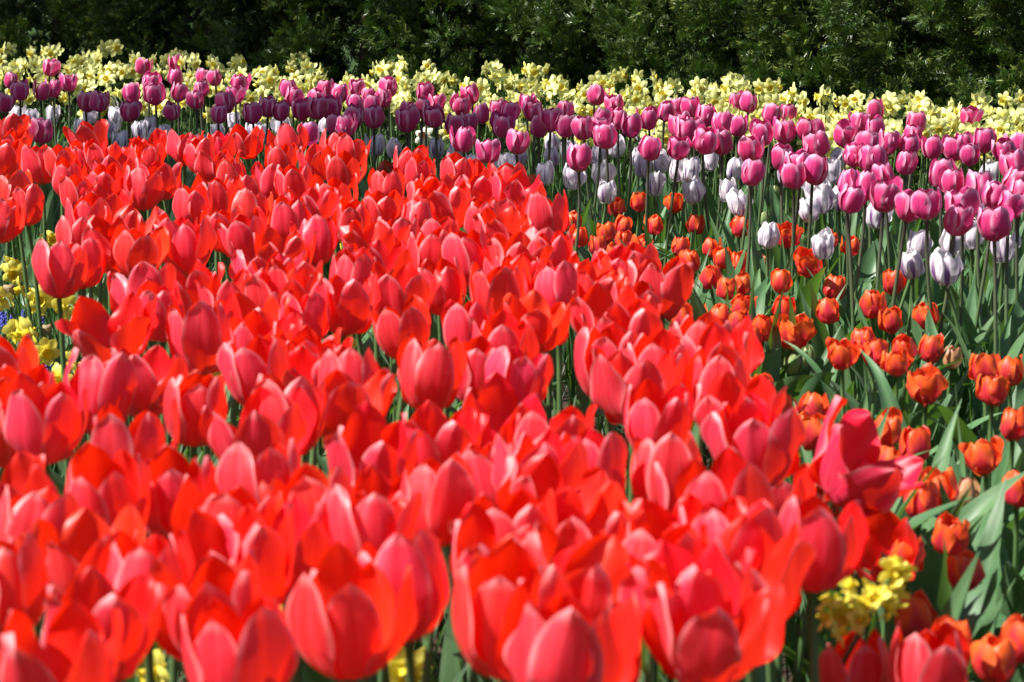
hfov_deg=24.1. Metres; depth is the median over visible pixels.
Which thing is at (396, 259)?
red tulip
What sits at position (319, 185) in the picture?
red tulip
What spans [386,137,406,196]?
white tulip
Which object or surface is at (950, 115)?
pale daffodil
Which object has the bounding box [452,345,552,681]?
red tulip
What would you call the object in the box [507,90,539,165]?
pale daffodil
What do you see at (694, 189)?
white tulip
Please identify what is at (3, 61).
pale daffodil
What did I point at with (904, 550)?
orange tulip
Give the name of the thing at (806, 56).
yew bush
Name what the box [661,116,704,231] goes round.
pink tulip
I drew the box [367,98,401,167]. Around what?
pale daffodil
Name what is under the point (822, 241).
white tulip
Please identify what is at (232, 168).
red tulip
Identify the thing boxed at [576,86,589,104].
pale daffodil
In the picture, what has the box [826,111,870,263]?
pink tulip
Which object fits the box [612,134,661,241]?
pink tulip
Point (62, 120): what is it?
pale daffodil
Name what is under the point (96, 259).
red tulip
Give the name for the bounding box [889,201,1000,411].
pink tulip
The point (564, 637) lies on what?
red tulip
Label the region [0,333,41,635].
red tulip
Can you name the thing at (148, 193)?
red tulip
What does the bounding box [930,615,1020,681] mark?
orange tulip
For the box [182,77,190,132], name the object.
pale daffodil
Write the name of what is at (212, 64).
pale daffodil
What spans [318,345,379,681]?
red tulip
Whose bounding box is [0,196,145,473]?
grassy leaves
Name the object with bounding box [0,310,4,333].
grape hyacinth
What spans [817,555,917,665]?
jonquil spray
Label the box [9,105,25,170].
white tulip
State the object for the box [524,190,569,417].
red tulip
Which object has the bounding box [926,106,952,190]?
pale daffodil
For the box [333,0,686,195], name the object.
yew bush
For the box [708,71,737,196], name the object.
pale daffodil
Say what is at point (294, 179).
red tulip
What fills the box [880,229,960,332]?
white tulip
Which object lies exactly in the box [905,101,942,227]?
pale daffodil
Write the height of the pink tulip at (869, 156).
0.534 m
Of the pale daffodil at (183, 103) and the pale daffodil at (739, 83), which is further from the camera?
the pale daffodil at (183, 103)
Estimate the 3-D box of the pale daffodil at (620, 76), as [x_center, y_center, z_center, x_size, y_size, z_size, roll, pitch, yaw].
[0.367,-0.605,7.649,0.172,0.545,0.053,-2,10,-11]
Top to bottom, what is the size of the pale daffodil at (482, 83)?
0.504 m
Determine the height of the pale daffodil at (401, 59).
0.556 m
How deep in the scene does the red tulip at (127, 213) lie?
3.91 m
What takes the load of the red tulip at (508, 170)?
on the ground
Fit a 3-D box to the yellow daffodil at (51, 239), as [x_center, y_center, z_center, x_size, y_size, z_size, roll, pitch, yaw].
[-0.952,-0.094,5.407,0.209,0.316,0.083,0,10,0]
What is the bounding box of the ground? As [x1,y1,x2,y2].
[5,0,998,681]
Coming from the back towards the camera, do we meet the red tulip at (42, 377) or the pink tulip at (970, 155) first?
the pink tulip at (970, 155)
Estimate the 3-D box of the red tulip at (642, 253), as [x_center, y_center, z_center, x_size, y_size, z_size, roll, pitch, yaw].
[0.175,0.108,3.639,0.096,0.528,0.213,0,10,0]
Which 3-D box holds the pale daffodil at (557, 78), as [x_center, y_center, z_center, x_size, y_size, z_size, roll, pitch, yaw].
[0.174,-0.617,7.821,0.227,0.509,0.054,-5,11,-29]
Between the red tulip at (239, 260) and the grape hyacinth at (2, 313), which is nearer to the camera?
the red tulip at (239, 260)
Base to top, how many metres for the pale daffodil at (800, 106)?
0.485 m
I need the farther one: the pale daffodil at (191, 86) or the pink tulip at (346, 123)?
the pale daffodil at (191, 86)
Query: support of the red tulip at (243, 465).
on the ground
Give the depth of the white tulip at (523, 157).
6.28 m
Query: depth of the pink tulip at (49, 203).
5.98 m
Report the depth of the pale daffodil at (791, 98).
7.13 m
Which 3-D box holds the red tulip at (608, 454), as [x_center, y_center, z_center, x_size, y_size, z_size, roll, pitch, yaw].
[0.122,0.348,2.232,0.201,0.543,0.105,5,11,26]
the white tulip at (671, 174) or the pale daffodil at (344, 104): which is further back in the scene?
the pale daffodil at (344, 104)
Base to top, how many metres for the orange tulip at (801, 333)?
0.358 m
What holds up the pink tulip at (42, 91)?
on the ground
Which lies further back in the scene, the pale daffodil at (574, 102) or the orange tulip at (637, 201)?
the pale daffodil at (574, 102)
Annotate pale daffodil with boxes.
[0,41,16,58]
[0,54,8,114]
[0,62,23,80]
[0,70,4,117]
[5,83,34,108]
[11,58,27,108]
[15,56,27,104]
[15,90,35,109]
[26,43,60,132]
[26,70,54,83]
[27,56,64,134]
[32,80,74,140]
[34,64,66,146]
[35,55,62,126]
[40,42,72,133]
[48,85,93,148]
[52,101,79,127]
[57,91,76,119]
[58,70,83,132]
[59,79,96,145]
[60,62,76,124]
[62,59,104,125]
[63,50,89,129]
[67,66,86,118]
[77,109,106,125]
[86,66,112,143]
[88,48,103,117]
[97,39,123,118]
[97,69,115,88]
[103,86,121,130]
[104,60,124,132]
[114,83,135,130]
[116,63,137,120]
[120,81,142,137]
[129,50,156,63]
[129,64,141,120]
[139,99,153,120]
[140,64,174,125]
[151,98,179,162]
[157,64,170,91]
[159,52,193,132]
[159,68,195,132]
[159,91,184,135]
[168,99,194,155]
[169,47,192,134]
[177,52,200,69]
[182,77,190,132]
[183,76,195,132]
[186,81,195,167]
[188,80,231,133]
[203,106,215,123]
[206,54,222,123]
[207,79,222,133]
[209,64,229,133]
[224,69,239,124]
[227,53,246,159]
[229,99,247,162]
[232,104,244,126]
[235,65,264,163]
[243,84,264,163]
[252,70,278,160]
[254,64,279,135]
[255,84,279,150]
[260,116,272,165]
[264,81,278,133]
[276,88,301,101]
[279,76,303,125]
[285,60,301,74]
[287,107,308,135]
[288,51,309,150]
[290,70,313,129]
[296,79,312,123]
[300,58,323,120]
[304,70,328,86]
[305,73,319,141]
[342,101,384,157]
[343,71,376,134]
[361,74,386,160]
[361,78,378,167]
[363,109,384,178]
[367,90,402,170]
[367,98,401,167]
[369,60,399,133]
[375,59,403,137]
[381,87,409,162]
[386,72,426,151]
[389,82,406,163]
[395,71,423,150]
[397,54,419,147]
[397,90,412,140]
[405,67,440,165]
[410,70,450,160]
[413,123,453,149]
[415,59,435,145]
[437,84,454,154]
[444,101,486,165]
[445,100,486,155]
[447,70,460,90]
[459,76,489,166]
[476,86,496,167]
[481,59,502,165]
[483,73,517,139]
[486,94,536,139]
[486,112,500,140]
[488,68,515,153]
[497,96,541,175]
[505,90,526,172]
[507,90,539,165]
[511,113,524,153]
[515,77,543,162]
[515,120,532,166]
[521,62,549,161]
[522,88,538,163]
[530,100,585,190]
[532,81,558,188]
[540,75,568,190]
[540,99,577,192]
[541,108,546,162]
[542,74,568,186]
[544,131,561,197]
[546,89,575,180]
[556,114,584,197]
[573,136,593,204]
[574,138,593,206]
[576,79,612,171]
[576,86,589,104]
[582,103,622,164]
[587,70,628,162]
[605,84,633,162]
[608,66,628,181]
[621,88,648,197]
[622,102,641,190]
[623,103,642,151]
[628,119,669,189]
[628,129,653,189]
[631,69,657,175]
[632,77,667,174]
[641,96,658,191]
[651,127,671,188]
[654,85,686,185]
[654,93,676,184]
[664,77,683,184]
[685,90,705,155]
[689,76,718,209]
[691,82,719,178]
[691,94,707,178]
[702,100,747,198]
[704,90,726,189]
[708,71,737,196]
[711,107,758,196]
[712,114,734,204]
[714,98,740,192]
[715,166,717,202]
[717,74,751,183]
[721,92,731,160]
[732,108,763,189]
[740,111,785,217]
[744,122,750,135]
[753,77,782,193]
[756,93,785,200]
[758,137,778,216]
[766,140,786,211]
[767,117,801,219]
[770,106,802,205]
[772,92,794,182]
[774,102,804,188]
[777,136,804,235]
[780,90,809,109]
[788,82,800,151]
[800,115,836,197]
[803,104,838,198]
[814,84,835,156]
[825,137,843,216]
[826,127,833,188]
[828,107,846,212]
[831,114,847,174]
[832,165,867,246]
[833,90,864,111]
[849,90,873,106]
[850,102,884,120]
[855,98,882,206]
[874,118,903,237]
[876,94,916,166]
[885,126,903,245]
[886,89,912,178]
[886,120,897,175]
[889,92,904,176]
[899,148,930,223]
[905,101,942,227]
[907,124,931,188]
[910,90,930,189]
[913,113,935,226]
[915,98,945,216]
[917,97,956,189]
[923,123,982,221]
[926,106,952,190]
[926,117,956,223]
[927,110,965,174]
[940,115,960,137]
[943,160,964,229]
[953,102,982,179]
[959,121,987,180]
[966,151,1012,281]
[970,89,992,110]
[977,101,995,169]
[984,129,1020,249]
[985,111,1018,160]
[986,118,998,130]
[991,106,1022,233]
[993,115,1023,234]
[995,127,1022,143]
[998,88,1023,135]
[1001,114,1023,183]
[1018,103,1023,225]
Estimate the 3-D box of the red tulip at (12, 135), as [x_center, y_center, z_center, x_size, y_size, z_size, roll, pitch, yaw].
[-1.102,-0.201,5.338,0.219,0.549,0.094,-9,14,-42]
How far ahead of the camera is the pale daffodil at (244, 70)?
8.27 m
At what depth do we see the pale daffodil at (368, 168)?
7.43 m
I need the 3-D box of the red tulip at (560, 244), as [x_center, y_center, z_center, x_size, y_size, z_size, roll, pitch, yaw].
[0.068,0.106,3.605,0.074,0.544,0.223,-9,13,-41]
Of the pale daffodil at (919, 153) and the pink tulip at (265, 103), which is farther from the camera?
the pink tulip at (265, 103)
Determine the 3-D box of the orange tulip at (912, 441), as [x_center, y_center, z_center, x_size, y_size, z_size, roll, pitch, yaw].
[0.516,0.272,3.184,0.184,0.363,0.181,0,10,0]
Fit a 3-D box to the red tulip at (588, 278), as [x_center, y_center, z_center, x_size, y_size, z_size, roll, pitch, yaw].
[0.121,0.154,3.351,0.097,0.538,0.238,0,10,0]
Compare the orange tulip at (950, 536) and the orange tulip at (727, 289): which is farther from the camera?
the orange tulip at (727, 289)
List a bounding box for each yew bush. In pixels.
[0,0,204,145]
[16,2,47,108]
[40,0,361,148]
[185,0,515,164]
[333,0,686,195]
[504,0,883,194]
[649,0,1012,234]
[807,0,1023,215]
[958,0,1023,182]
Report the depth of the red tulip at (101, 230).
3.62 m
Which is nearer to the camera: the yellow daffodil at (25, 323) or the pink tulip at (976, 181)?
the yellow daffodil at (25, 323)
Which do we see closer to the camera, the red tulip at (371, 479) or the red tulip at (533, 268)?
the red tulip at (371, 479)
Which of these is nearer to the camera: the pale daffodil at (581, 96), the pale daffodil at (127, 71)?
the pale daffodil at (581, 96)
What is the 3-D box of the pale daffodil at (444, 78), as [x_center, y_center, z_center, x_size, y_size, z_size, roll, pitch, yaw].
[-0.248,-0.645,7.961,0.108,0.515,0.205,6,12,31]
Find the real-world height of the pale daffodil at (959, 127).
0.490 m
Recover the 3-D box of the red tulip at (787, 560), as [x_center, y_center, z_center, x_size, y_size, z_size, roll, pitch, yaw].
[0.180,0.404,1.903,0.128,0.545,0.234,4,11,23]
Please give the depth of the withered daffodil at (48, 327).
4.52 m
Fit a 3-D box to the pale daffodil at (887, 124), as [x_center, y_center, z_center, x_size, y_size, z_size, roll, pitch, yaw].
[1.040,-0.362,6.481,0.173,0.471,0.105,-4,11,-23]
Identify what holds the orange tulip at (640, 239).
on the ground
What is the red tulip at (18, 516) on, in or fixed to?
on the ground
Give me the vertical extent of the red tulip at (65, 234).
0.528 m
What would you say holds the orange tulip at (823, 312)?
on the ground
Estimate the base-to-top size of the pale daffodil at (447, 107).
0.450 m
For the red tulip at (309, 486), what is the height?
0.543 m
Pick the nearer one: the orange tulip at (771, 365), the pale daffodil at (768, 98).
the orange tulip at (771, 365)
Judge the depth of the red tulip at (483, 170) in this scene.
4.74 m
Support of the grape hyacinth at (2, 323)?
on the ground
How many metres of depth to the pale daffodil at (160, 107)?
7.65 m
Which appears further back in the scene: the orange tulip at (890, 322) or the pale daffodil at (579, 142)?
the pale daffodil at (579, 142)
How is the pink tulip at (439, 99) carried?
on the ground
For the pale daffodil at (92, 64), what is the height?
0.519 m
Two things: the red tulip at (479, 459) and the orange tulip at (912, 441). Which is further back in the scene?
the orange tulip at (912, 441)
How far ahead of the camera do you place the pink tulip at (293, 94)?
6.66 m
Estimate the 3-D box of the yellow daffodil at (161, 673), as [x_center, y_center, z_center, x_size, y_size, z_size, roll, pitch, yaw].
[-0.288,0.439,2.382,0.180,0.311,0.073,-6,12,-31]
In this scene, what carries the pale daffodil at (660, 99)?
on the ground
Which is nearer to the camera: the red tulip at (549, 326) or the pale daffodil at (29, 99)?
the red tulip at (549, 326)
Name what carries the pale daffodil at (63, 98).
on the ground
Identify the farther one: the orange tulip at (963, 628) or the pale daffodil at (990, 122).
the pale daffodil at (990, 122)
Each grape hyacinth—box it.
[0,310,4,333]
[0,316,5,337]
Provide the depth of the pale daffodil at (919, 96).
6.80 m
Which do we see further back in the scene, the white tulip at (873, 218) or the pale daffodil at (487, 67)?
the pale daffodil at (487, 67)
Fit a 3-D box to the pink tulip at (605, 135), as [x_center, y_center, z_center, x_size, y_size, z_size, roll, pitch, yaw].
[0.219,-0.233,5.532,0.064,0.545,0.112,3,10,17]
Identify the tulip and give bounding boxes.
[0,92,18,250]
[0,113,38,262]
[0,128,33,315]
[0,139,25,340]
[0,169,32,351]
[0,197,27,480]
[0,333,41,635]
[0,363,56,643]
[0,375,16,468]
[0,451,58,629]
[0,485,79,545]
[0,531,47,633]
[0,599,122,681]
[1,371,87,480]
[4,72,35,146]
[7,183,73,472]
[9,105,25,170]
[10,79,39,226]
[21,144,75,326]
[22,108,39,147]
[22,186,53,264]
[24,117,53,258]
[32,239,87,486]
[32,503,144,601]
[33,79,63,231]
[41,566,166,681]
[42,58,73,147]
[43,144,77,337]
[45,78,61,213]
[45,90,96,211]
[45,105,60,143]
[50,237,105,496]
[52,156,97,361]
[55,215,87,478]
[55,291,162,667]
[59,72,77,146]
[59,174,97,358]
[63,119,108,149]
[63,347,143,668]
[65,191,111,298]
[65,441,150,528]
[69,138,107,311]
[74,118,84,132]
[80,140,132,172]
[80,183,167,353]
[81,162,123,305]
[81,214,140,426]
[83,110,111,147]
[87,204,172,441]
[89,90,109,120]
[90,399,179,681]
[92,152,144,310]
[93,158,182,355]
[99,529,194,681]
[106,119,120,145]
[107,96,118,136]
[107,261,176,418]
[108,106,122,141]
[109,345,187,539]
[111,82,140,143]
[112,129,146,221]
[113,222,239,464]
[119,100,142,146]
[121,137,153,281]
[123,370,227,681]
[124,165,167,352]
[129,128,169,218]
[130,143,164,219]
[131,120,146,138]
[135,57,159,125]
[137,278,183,676]
[142,70,161,137]
[143,82,165,127]
[143,125,158,139]
[144,68,182,125]
[144,115,155,133]
[145,444,218,681]
[146,101,193,269]
[149,259,223,536]
[150,548,262,660]
[151,215,216,467]
[154,211,197,458]
[159,124,181,212]
[165,128,203,185]
[165,294,241,459]
[168,53,188,134]
[169,502,294,605]
[171,81,195,179]
[171,474,283,532]
[172,182,230,458]
[181,595,298,681]
[182,80,209,166]
[182,123,224,188]
[183,137,215,172]
[186,90,203,133]
[190,69,221,131]
[191,173,243,412]
[194,149,240,283]
[194,268,267,427]
[195,67,208,136]
[198,130,235,261]
[199,385,316,460]
[200,205,242,426]
[205,104,230,277]
[212,207,266,421]
[214,90,235,134]
[214,291,290,330]
[214,496,332,681]
[215,438,300,504]
[216,158,246,280]
[216,334,290,681]
[223,73,251,161]
[224,174,262,406]
[226,84,246,159]
[227,111,252,168]
[227,309,301,349]
[229,123,264,175]
[229,249,306,279]
[230,187,272,409]
[233,117,290,174]
[242,101,262,164]
[243,266,321,309]
[244,123,265,175]
[245,121,261,159]
[250,258,322,295]
[250,372,325,681]
[251,161,303,204]
[253,226,316,263]
[258,95,276,169]
[260,463,353,681]
[264,142,298,168]
[264,344,337,386]
[267,122,309,153]
[269,194,325,464]
[271,99,289,124]
[272,322,343,466]
[274,164,312,197]
[279,78,296,118]
[279,287,330,340]
[280,367,421,681]
[285,86,305,168]
[285,187,338,341]
[286,337,352,466]
[286,541,416,681]
[288,214,338,479]
[291,97,323,181]
[296,143,335,179]
[301,121,318,147]
[305,273,379,343]
[307,87,327,183]
[307,96,328,144]
[309,173,382,356]
[309,247,376,475]
[316,79,333,140]
[318,144,371,350]
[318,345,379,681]
[319,118,329,134]
[319,128,349,336]
[321,484,422,681]
[322,93,362,192]
[323,113,357,280]
[323,401,423,681]
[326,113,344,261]
[330,83,348,114]
[333,196,396,414]
[335,134,371,338]
[337,220,411,421]
[342,400,488,681]
[343,239,412,366]
[344,102,364,198]
[346,94,368,201]
[349,78,385,184]
[352,463,415,681]
[353,88,391,200]
[358,87,375,196]
[358,529,449,681]
[359,160,439,199]
[362,94,381,181]
[364,104,384,190]
[364,133,385,186]
[364,189,403,423]
[367,196,461,419]
[368,167,405,422]
[369,261,441,424]
[370,295,430,421]
[377,217,456,410]
[378,75,396,161]
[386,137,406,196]
[392,226,451,414]
[393,145,428,175]
[395,106,420,196]
[396,181,470,411]
[397,332,493,681]
[399,100,416,150]
[400,452,474,681]
[405,152,435,185]
[406,177,444,345]
[415,97,430,144]
[415,214,459,343]
[416,81,434,147]
[418,256,465,624]
[420,172,454,188]
[422,104,444,180]
[428,93,445,165]
[429,137,444,177]
[431,92,471,175]
[433,152,477,339]
[441,224,489,286]
[441,298,493,348]
[444,112,466,151]
[446,140,465,155]
[448,502,581,681]
[449,125,475,306]
[449,206,530,413]
[452,173,503,202]
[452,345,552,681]
[452,534,571,681]
[457,335,495,681]
[460,82,478,154]
[460,112,477,154]
[461,442,514,681]
[462,154,476,159]
[462,157,490,179]
[462,162,526,300]
[462,197,566,404]
[462,371,558,447]
[463,138,500,303]
[469,256,530,313]
[472,309,538,359]
[472,487,556,545]
[473,102,488,141]
[483,253,544,283]
[487,230,553,266]
[488,197,524,217]
[489,98,503,152]
[489,110,517,154]
[491,153,500,169]
[491,170,546,205]
[491,428,588,490]
[493,252,537,267]
[496,452,608,526]
[496,578,641,681]
[498,152,519,166]
[501,100,520,152]
[503,289,570,565]
[506,128,529,163]
[507,403,597,448]
[513,150,577,210]
[519,92,536,174]
[520,225,553,241]
[521,521,672,621]
[522,99,542,173]
[522,260,578,413]
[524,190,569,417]
[527,229,572,426]
[528,174,553,200]
[529,132,559,201]
[530,114,586,208]
[536,105,562,198]
[536,160,554,192]
[537,480,632,560]
[543,146,559,197]
[546,113,574,241]
[549,251,623,412]
[557,100,592,211]
[558,140,575,194]
[560,426,626,492]
[562,210,591,361]
[563,163,591,227]
[565,221,652,259]
[565,223,604,345]
[566,143,591,401]
[568,179,616,261]
[568,214,631,260]
[569,242,621,406]
[569,281,650,431]
[571,115,597,224]
[572,258,629,472]
[574,160,618,222]
[574,322,666,675]
[576,116,610,249]
[579,234,606,261]
[581,84,612,204]
[581,107,642,233]
[581,180,626,236]
[581,191,666,238]
[581,298,662,464]
[584,143,605,202]
[587,408,697,442]
[589,94,623,195]
[590,348,683,505]
[591,244,638,432]
[593,122,623,223]
[594,106,625,213]
[598,242,661,501]
[609,134,641,196]
[611,279,660,312]
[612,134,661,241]
[612,234,653,247]
[614,230,674,260]
[616,235,719,330]
[617,146,640,227]
[617,149,671,225]
[618,537,754,639]
[620,509,708,681]
[621,112,642,230]
[623,328,690,681]
[624,256,693,328]
[624,378,694,681]
[630,431,701,681]
[630,491,745,539]
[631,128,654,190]
[631,158,686,236]
[634,155,652,233]
[636,106,668,223]
[641,558,784,681]
[642,156,700,250]
[642,220,704,291]
[642,245,746,293]
[643,170,685,261]
[643,214,672,262]
[645,100,681,218]
[652,192,684,245]
[652,445,774,521]
[655,213,751,263]
[657,370,786,681]
[659,135,702,267]
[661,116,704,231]
[666,103,716,217]
[668,111,725,235]
[669,97,682,235]
[669,312,732,460]
[669,315,763,373]
[670,264,796,321]
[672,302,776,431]
[675,116,697,205]
[678,499,785,570]
[680,96,700,231]
[682,175,713,302]
[684,152,718,217]
[684,346,783,681]
[688,277,738,313]
[689,294,731,324]
[691,244,746,311]
[692,123,730,257]
[693,276,810,376]
[696,514,815,681]
[700,110,731,232]
[700,177,736,266]
[700,393,806,681]
[702,237,760,263]
[703,266,874,315]
[708,157,743,237]
[709,214,748,277]
[710,90,747,202]
[711,285,845,377]
[712,268,820,342]
[715,128,734,247]
[715,187,779,270]
[723,114,751,236]
[724,159,798,304]
[730,277,767,368]
[735,116,775,249]
[736,102,782,231]
[737,395,928,681]
[738,135,764,251]
[739,90,785,208]
[745,161,805,300]
[750,291,821,382]
[750,372,841,401]
[752,170,812,262]
[752,219,792,318]
[752,314,813,400]
[759,119,795,255]
[760,142,792,250]
[766,103,797,224]
[767,217,842,299]
[770,227,863,325]
[771,130,834,247]
[772,463,815,681]
[775,212,837,289]
[777,312,841,412]
[778,149,810,294]
[779,487,867,681]
[780,154,828,298]
[781,394,804,483]
[783,338,961,426]
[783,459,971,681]
[783,517,880,677]
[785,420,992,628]
[787,118,828,229]
[787,326,951,409]
[790,446,908,598]
[791,394,929,606]
[793,246,857,321]
[795,391,828,626]
[796,116,831,258]
[797,197,819,295]
[797,273,868,349]
[799,280,911,424]
[801,156,862,261]
[801,170,831,234]
[803,182,857,275]
[806,267,949,337]
[818,168,880,334]
[819,628,889,681]
[823,306,975,392]
[825,337,972,420]
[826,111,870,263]
[827,141,867,285]
[831,118,857,255]
[831,147,843,230]
[831,185,843,275]
[835,183,887,401]
[835,225,891,325]
[836,130,879,264]
[837,114,898,264]
[837,143,887,272]
[837,168,881,324]
[839,230,932,339]
[845,176,902,363]
[849,289,987,403]
[851,332,979,466]
[854,295,971,408]
[856,510,924,641]
[858,129,900,270]
[859,349,978,520]
[864,536,998,680]
[866,99,885,230]
[866,202,924,327]
[867,133,921,269]
[869,189,924,382]
[871,162,926,306]
[872,347,1002,509]
[875,407,901,446]
[877,399,961,586]
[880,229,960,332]
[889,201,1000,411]
[889,621,968,681]
[890,111,945,252]
[890,150,926,303]
[891,124,922,269]
[892,333,949,441]
[894,134,973,280]
[894,551,983,668]
[896,166,964,335]
[896,248,956,342]
[904,472,1023,610]
[904,548,985,681]
[906,353,1023,484]
[908,466,1023,636]
[910,187,962,359]
[912,354,1023,478]
[914,436,1023,572]
[921,475,1015,681]
[924,158,959,317]
[929,134,980,291]
[929,142,986,305]
[929,247,1023,439]
[930,405,1023,543]
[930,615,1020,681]
[933,131,972,266]
[936,470,1023,681]
[937,231,1021,352]
[942,205,1023,438]
[944,186,1003,460]
[949,373,1023,504]
[950,180,1018,362]
[953,220,997,305]
[960,105,983,275]
[964,169,992,344]
[966,127,996,276]
[966,136,1023,301]
[966,189,1023,398]
[967,613,1023,681]
[970,632,1016,681]
[973,203,992,309]
[978,177,1023,350]
[979,159,998,275]
[980,148,1023,304]
[982,166,1023,341]
[1003,132,1023,283]
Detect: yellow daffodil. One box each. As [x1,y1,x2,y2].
[0,255,55,341]
[0,286,19,342]
[1,319,81,365]
[3,260,105,318]
[10,319,55,362]
[13,276,67,347]
[16,316,73,371]
[25,283,107,312]
[25,304,57,316]
[27,285,81,358]
[35,337,59,467]
[39,230,56,248]
[51,295,75,319]
[52,363,180,450]
[66,350,182,452]
[136,650,188,681]
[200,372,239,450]
[280,606,468,681]
[332,333,356,348]
[388,646,440,681]
[415,590,450,665]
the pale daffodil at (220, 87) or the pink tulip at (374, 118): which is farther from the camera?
the pale daffodil at (220, 87)
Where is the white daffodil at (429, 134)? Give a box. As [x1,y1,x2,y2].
[402,126,442,158]
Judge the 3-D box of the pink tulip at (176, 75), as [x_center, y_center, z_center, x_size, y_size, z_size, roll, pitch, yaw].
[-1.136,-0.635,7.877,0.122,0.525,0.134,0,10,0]
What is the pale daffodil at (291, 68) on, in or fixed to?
on the ground
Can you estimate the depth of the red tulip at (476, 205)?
4.04 m
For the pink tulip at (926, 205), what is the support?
on the ground
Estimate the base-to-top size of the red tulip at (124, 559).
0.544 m
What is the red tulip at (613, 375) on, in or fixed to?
on the ground
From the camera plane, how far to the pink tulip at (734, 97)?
6.79 m
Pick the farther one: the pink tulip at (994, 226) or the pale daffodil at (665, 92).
the pale daffodil at (665, 92)
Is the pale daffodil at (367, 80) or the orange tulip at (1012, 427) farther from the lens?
the pale daffodil at (367, 80)
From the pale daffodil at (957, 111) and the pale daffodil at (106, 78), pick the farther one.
the pale daffodil at (106, 78)
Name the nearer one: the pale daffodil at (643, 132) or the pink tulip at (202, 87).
the pale daffodil at (643, 132)
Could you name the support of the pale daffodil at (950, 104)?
on the ground
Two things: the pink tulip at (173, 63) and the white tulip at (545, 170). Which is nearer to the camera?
the white tulip at (545, 170)
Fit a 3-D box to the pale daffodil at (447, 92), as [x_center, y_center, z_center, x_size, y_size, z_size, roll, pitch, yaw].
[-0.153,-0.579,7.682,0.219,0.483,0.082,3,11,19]
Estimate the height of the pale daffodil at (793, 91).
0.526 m
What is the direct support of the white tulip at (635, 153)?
on the ground
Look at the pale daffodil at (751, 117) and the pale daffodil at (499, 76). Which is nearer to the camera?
the pale daffodil at (751, 117)
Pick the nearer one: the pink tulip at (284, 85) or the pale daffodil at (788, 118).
the pale daffodil at (788, 118)
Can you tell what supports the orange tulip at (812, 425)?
on the ground
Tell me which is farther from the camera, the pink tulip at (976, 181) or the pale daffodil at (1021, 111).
the pale daffodil at (1021, 111)
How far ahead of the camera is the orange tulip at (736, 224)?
5.28 m
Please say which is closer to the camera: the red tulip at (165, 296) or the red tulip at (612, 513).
the red tulip at (612, 513)
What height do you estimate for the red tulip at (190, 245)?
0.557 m
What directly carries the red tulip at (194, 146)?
on the ground
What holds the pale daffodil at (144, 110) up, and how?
on the ground
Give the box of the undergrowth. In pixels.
[0,158,1023,681]
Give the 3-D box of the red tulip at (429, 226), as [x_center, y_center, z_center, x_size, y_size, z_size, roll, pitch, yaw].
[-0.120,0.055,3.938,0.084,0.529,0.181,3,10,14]
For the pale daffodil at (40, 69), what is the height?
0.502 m
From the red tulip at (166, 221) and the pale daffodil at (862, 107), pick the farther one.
the pale daffodil at (862, 107)
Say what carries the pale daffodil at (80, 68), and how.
on the ground
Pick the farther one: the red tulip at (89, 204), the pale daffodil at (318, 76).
the pale daffodil at (318, 76)
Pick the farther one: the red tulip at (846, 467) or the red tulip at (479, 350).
the red tulip at (479, 350)
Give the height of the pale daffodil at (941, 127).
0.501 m
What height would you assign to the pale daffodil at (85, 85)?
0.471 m
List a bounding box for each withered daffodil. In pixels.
[3,284,14,342]
[42,324,52,337]
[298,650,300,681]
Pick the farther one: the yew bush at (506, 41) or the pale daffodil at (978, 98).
the yew bush at (506, 41)
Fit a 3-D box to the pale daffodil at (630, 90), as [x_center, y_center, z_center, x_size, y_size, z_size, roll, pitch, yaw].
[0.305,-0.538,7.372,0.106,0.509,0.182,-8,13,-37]
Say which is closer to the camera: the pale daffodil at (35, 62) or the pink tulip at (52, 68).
the pink tulip at (52, 68)
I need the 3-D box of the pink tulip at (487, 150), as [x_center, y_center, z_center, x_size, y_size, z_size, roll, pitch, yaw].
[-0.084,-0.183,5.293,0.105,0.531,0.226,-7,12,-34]
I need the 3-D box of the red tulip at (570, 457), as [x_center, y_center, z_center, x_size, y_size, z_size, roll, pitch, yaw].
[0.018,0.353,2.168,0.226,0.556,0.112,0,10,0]
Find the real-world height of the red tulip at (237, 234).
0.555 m
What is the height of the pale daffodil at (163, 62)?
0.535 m
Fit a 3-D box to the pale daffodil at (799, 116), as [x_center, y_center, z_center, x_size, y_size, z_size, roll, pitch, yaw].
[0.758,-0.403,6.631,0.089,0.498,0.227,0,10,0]
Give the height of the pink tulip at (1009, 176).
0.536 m
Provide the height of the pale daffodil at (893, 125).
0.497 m
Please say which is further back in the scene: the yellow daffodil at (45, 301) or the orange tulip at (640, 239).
the orange tulip at (640, 239)
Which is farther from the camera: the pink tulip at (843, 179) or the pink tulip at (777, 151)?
the pink tulip at (777, 151)
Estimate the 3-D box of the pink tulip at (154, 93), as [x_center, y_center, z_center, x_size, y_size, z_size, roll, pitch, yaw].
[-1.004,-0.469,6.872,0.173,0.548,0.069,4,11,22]
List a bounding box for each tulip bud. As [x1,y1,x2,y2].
[751,211,803,238]
[769,185,797,197]
[784,352,817,375]
[786,295,844,387]
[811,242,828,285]
[913,298,962,459]
[955,384,1023,540]
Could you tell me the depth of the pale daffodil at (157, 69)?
8.35 m
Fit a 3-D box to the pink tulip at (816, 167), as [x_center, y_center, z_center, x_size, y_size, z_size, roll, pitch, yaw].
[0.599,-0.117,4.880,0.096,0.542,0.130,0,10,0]
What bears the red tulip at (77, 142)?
on the ground
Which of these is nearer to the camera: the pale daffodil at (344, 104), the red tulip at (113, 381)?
the red tulip at (113, 381)
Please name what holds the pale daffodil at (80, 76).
on the ground
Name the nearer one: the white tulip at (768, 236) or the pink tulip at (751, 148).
the white tulip at (768, 236)
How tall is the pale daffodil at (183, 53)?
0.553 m

